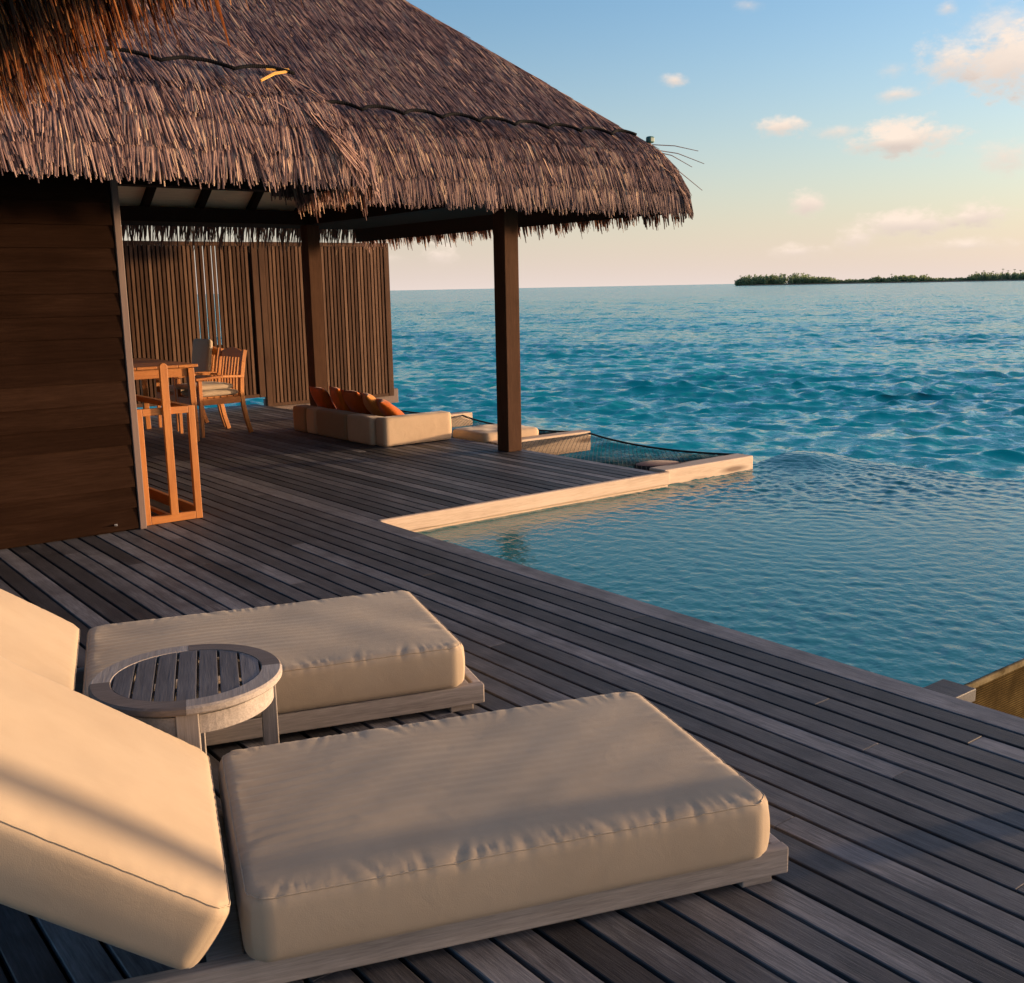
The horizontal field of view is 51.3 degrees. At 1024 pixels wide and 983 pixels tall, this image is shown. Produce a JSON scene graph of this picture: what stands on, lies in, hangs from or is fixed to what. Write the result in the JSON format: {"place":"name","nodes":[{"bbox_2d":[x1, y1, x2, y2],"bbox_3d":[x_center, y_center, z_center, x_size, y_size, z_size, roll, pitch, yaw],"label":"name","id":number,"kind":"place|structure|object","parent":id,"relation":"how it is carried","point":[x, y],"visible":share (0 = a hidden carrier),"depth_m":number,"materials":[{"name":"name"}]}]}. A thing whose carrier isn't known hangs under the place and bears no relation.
{"place":"outdoors","nodes":[
{"label":"outdoors","id":0,"kind":"place"},
{"bbox_2d":[0,0,302,136],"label":"thatched roof","id":1,"kind":"structure","parent":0,"point":[36,36],"depth_m":2.74,"materials":[{"name":"brown plant"}]},
{"bbox_2d":[169,383,183,391],"bbox_3d":[-3.842,-1.228,12.569,0.487,0.070,0.487,-10,14,-39],"label":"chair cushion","id":2,"kind":"object","parent":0,"point":[171,388],"visible":0.08,"depth_m":12.35,"materials":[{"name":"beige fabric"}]},
{"bbox_2d":[0,404,1023,982],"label":"wooden deck","id":3,"kind":"structure","parent":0,"point":[896,816],"depth_m":3.96,"materials":[{"name":"grey wood"}]},
{"bbox_2d":[133,358,199,441],"bbox_3d":[-4.580,-0.924,11.365,1.952,0.828,1.650,-9,14,-37],"label":"dining table","id":4,"kind":"object","parent":3,"relation":"on","point":[144,369],"visible":0.41,"depth_m":11.27,"materials":[{"name":"brown wood"}]},
{"bbox_2d":[136,363,202,525],"bbox_3d":[-2.737,-0.413,7.776,0.412,1.096,1.310,-9,14,-37],"label":"towel stand","id":5,"kind":"object","parent":3,"relation":"on","point":[171,499],"visible":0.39,"depth_m":7.33,"materials":[{"name":"brown wood"}]},
{"bbox_2d":[88,644,281,754],"bbox_3d":[-0.998,0.759,3.322,0.572,0.402,0.572,-4,11,-15],"label":"side table","id":6,"kind":"object","parent":3,"relation":"on","point":[197,710],"visible":0.85,"depth_m":3.21,"materials":[{"name":"grey wood"}]},
{"bbox_2d":[155,346,225,430],"bbox_3d":[-3.816,-1.232,12.591,0.653,0.956,0.627,-10,14,-39],"label":"dining chair","id":7,"kind":"object","parent":3,"relation":"on","point":[215,354],"visible":0.18,"depth_m":12.57,"materials":[{"name":"brown wood"}]},
{"bbox_2d":[192,339,212,378],"bbox_3d":[-3.686,-1.572,12.641,0.123,0.474,0.465,-10,14,-39],"label":"chair cushion","id":8,"kind":"object","parent":7,"relation":"on","point":[202,353],"visible":0.77,"depth_m":12.54,"materials":[{"name":"beige fabric"}]},
{"bbox_2d":[0,0,383,548],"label":"thatched bungalow","id":9,"kind":"object","parent":3,"relation":"on","point":[207,106],"visible":0.8,"depth_m":6.58,"materials":[{"name":"brown"}]},
{"bbox_2d":[123,241,265,407],"bbox_3d":[-4.593,-2.185,13.899,2.800,2.115,0.090,-9,14,-37],"label":"slatted screen","id":10,"kind":"object","parent":3,"relation":"on","point":[163,303],"visible":0.31,"depth_m":14.09,"materials":[{"name":"brown wood"}]},
{"bbox_2d":[172,347,253,437],"bbox_3d":[-3.378,-1.129,12.004,0.653,0.956,0.627,-11,14,-41],"label":"dining chair","id":11,"kind":"object","parent":3,"relation":"on","point":[228,377],"visible":0.88,"depth_m":11.98,"materials":[{"name":"brown wood"}]},
{"bbox_2d":[181,388,237,396],"bbox_3d":[-3.404,-1.124,11.981,0.487,0.070,0.487,-11,14,-41],"label":"chair cushion","id":12,"kind":"object","parent":11,"relation":"on","point":[219,392],"visible":0.58,"depth_m":11.83,"materials":[{"name":"beige fabric"}]},
{"bbox_2d":[175,381,232,390],"bbox_3d":[-3.452,-1.185,11.932,0.487,0.070,0.487,-11,15,-43],"label":"chair cushion","id":13,"kind":"object","parent":12,"relation":"on","point":[209,385],"visible":0.83,"depth_m":11.82,"materials":[{"name":"beige fabric"}]},
{"bbox_2d":[0,589,483,745],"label":"sun lounger","id":14,"kind":"object","parent":3,"relation":"on","point":[354,659],"visible":0.59,"depth_m":3.91,"materials":[{"name":"beige fabric"}]},
{"bbox_2d":[293,405,451,446],"bbox_3d":[-1.560,-0.769,11.635,0.878,0.294,1.950,-9,14,-37],"label":"daybed sofa","id":15,"kind":"object","parent":3,"relation":"on","point":[370,429],"visible":0.95,"depth_m":11.00,"materials":[{"name":"beige fabric"}]},
{"bbox_2d":[309,386,335,408],"bbox_3d":[-2.131,-1.013,12.081,0.159,0.400,0.400,-35,25,-22],"label":"pillow","id":16,"kind":"object","parent":15,"relation":"on","point":[321,397],"visible":0.63,"depth_m":11.94,"materials":[{"name":"orange fabric"}]},
{"bbox_2d":[329,386,350,411],"bbox_3d":[-1.891,-0.977,11.839,0.159,0.420,0.420,-30,19,-15],"label":"pillow","id":17,"kind":"object","parent":15,"relation":"on","point":[339,402],"visible":0.46,"depth_m":11.68,"materials":[{"name":"orange fabric"}]},
{"bbox_2d":[340,389,371,414],"bbox_3d":[-1.678,-0.930,11.603,0.159,0.420,0.420,-40,28,-22],"label":"pillow","id":18,"kind":"object","parent":15,"relation":"on","point":[353,400],"visible":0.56,"depth_m":11.47,"materials":[{"name":"orange fabric"}]},
{"bbox_2d":[360,392,384,416],"bbox_3d":[-1.446,-0.878,11.410,0.159,0.460,0.460,-41,18,-5],"label":"pillow","id":19,"kind":"object","parent":15,"relation":"on","point":[370,403],"visible":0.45,"depth_m":11.22,"materials":[{"name":"orange fabric"}]},
{"bbox_2d":[376,398,404,416],"bbox_3d":[-1.246,-0.815,11.193,0.460,0.159,0.460,42,-2,-17],"label":"pillow","id":20,"kind":"object","parent":15,"relation":"on","point":[386,408],"visible":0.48,"depth_m":11.00,"materials":[{"name":"orange fabric"}]},
{"bbox_2d":[0,656,788,982],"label":"sun lounger","id":21,"kind":"object","parent":3,"relation":"on","point":[350,850],"visible":1,"depth_m":2.56,"materials":[{"name":"beige fabric"}]},
{"bbox_2d":[117,0,703,451],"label":"thatched pavilion","id":22,"kind":"structure","parent":3,"relation":"on","point":[457,132],"depth_m":9.14,"materials":[{"name":"brown plant"}]},
{"bbox_2d":[450,411,472,425],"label":"frame beam","id":23,"kind":"structure","parent":3,"relation":"attached to","point":[460,414],"depth_m":13.49,"materials":[{"name":"beige wood"}]},
{"bbox_2d":[291,409,420,414],"bbox_3d":[-1.880,-1.026,14.131,1.360,0.092,2.239,-9,14,-37],"label":"hammock net","id":24,"kind":"object","parent":23,"relation":"attached to","point":[405,412],"visible":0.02,"depth_m":14.41,"materials":[{"name":"black"}]},
{"bbox_2d":[451,415,566,437],"bbox_3d":[-0.439,-0.703,12.239,1.281,0.072,2.239,-9,14,-37],"label":"hammock net","id":25,"kind":"object","parent":23,"relation":"attached to","point":[542,432],"visible":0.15,"depth_m":12.87,"materials":[{"name":"black fabric"}]},
{"bbox_2d":[453,424,538,442],"bbox_3d":[-0.177,-0.632,11.426,0.739,0.123,0.638,-9,14,-37],"label":"cushion","id":26,"kind":"object","parent":25,"relation":"on","point":[484,433],"visible":0.62,"depth_m":11.26,"materials":[{"name":"beige fabric"}]},
{"bbox_2d":[378,471,669,531],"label":"edge beam","id":27,"kind":"structure","parent":3,"relation":"attached to","point":[428,520],"depth_m":8.07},
{"bbox_2d":[923,679,975,702],"bbox_3d":[1.700,0.799,4.170,0.190,0.053,0.140,-9,14,-37],"label":"deck ledge","id":28,"kind":"object","parent":3,"relation":"attached to","point":[956,690],"visible":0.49,"depth_m":4.16,"materials":[{"name":"grey wood"}]},
{"bbox_2d":[122,0,1023,293],"label":"sky","id":29,"kind":"structure","parent":0,"point":[838,139],"materials":[{"name":"blue"}]},
{"bbox_2d":[137,281,1023,481],"bbox_3d":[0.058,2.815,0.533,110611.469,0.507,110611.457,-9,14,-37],"label":"sea","id":30,"kind":"structure","parent":0,"point":[927,375],"depth_m":37.92,"materials":[{"name":"liquid"}]},
{"bbox_2d":[964,659,1023,718],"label":"wall","id":31,"kind":"structure","parent":30,"relation":"in","point":[1001,689],"depth_m":4.70,"materials":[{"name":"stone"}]},
{"bbox_2d":[649,453,752,483],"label":"frame beam","id":32,"kind":"structure","parent":31,"relation":"on","point":[706,467],"depth_m":9.41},
{"bbox_2d":[416,451,1023,687],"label":"pool water","id":33,"kind":"structure","parent":31,"relation":"in","point":[912,575],"depth_m":6.71,"materials":[{"name":"blue liquid"}]},
{"bbox_3d":[-2.431,2.263,6.195,9.810,3.425,16.200,-9,14,-37],"label":"deck substructure","id":34,"kind":"object","parent":30,"relation":"in","visible":0},
{"bbox_2d":[263,388,397,409],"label":"frame beam","id":35,"kind":"structure","parent":34,"relation":"attached to","point":[392,399],"depth_m":16.20,"materials":[{"name":"brown wood"}]},
{"bbox_2d":[257,242,393,406],"bbox_3d":[-2.654,-2.438,15.385,2.070,2.260,0.090,-9,14,-37],"label":"slatted screen","id":36,"kind":"object","parent":35,"relation":"on","point":[357,316],"visible":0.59,"depth_m":15.38,"materials":[{"name":"brown wood"}]},
{"bbox_2d":[488,430,590,454],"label":"frame beam","id":37,"kind":"structure","parent":34,"relation":"attached to","point":[546,437],"depth_m":11.38,"materials":[{"name":"beige wood"}]},
{"bbox_2d":[497,432,736,470],"bbox_3d":[1.005,-0.384,10.409,1.281,0.066,2.144,-9,14,-37],"label":"hammock net","id":38,"kind":"object","parent":37,"relation":"hanging from","point":[631,462],"visible":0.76,"depth_m":10.49,"materials":[{"name":"black fabric"}]},
{"bbox_2d":[635,460,679,470],"bbox_3d":[1.352,-0.226,9.670,0.495,0.075,0.495,-9,14,-37],"label":"net cushion","id":39,"kind":"object","parent":38,"relation":"in","point":[654,463],"visible":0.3,"depth_m":9.67,"materials":[{"name":"beige fabric"}]},
{"bbox_2d":[740,279,1023,285],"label":"island","id":40,"kind":"structure","parent":0,"point":[884,282],"depth_m":1392.06,"materials":[{"name":"brown"}]},
{"bbox_2d":[734,272,1023,285],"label":"island woodland","id":41,"kind":"object","parent":40,"relation":"on","point":[793,278],"visible":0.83,"depth_m":1417.11,"materials":[{"name":"green plant"}]}
]}

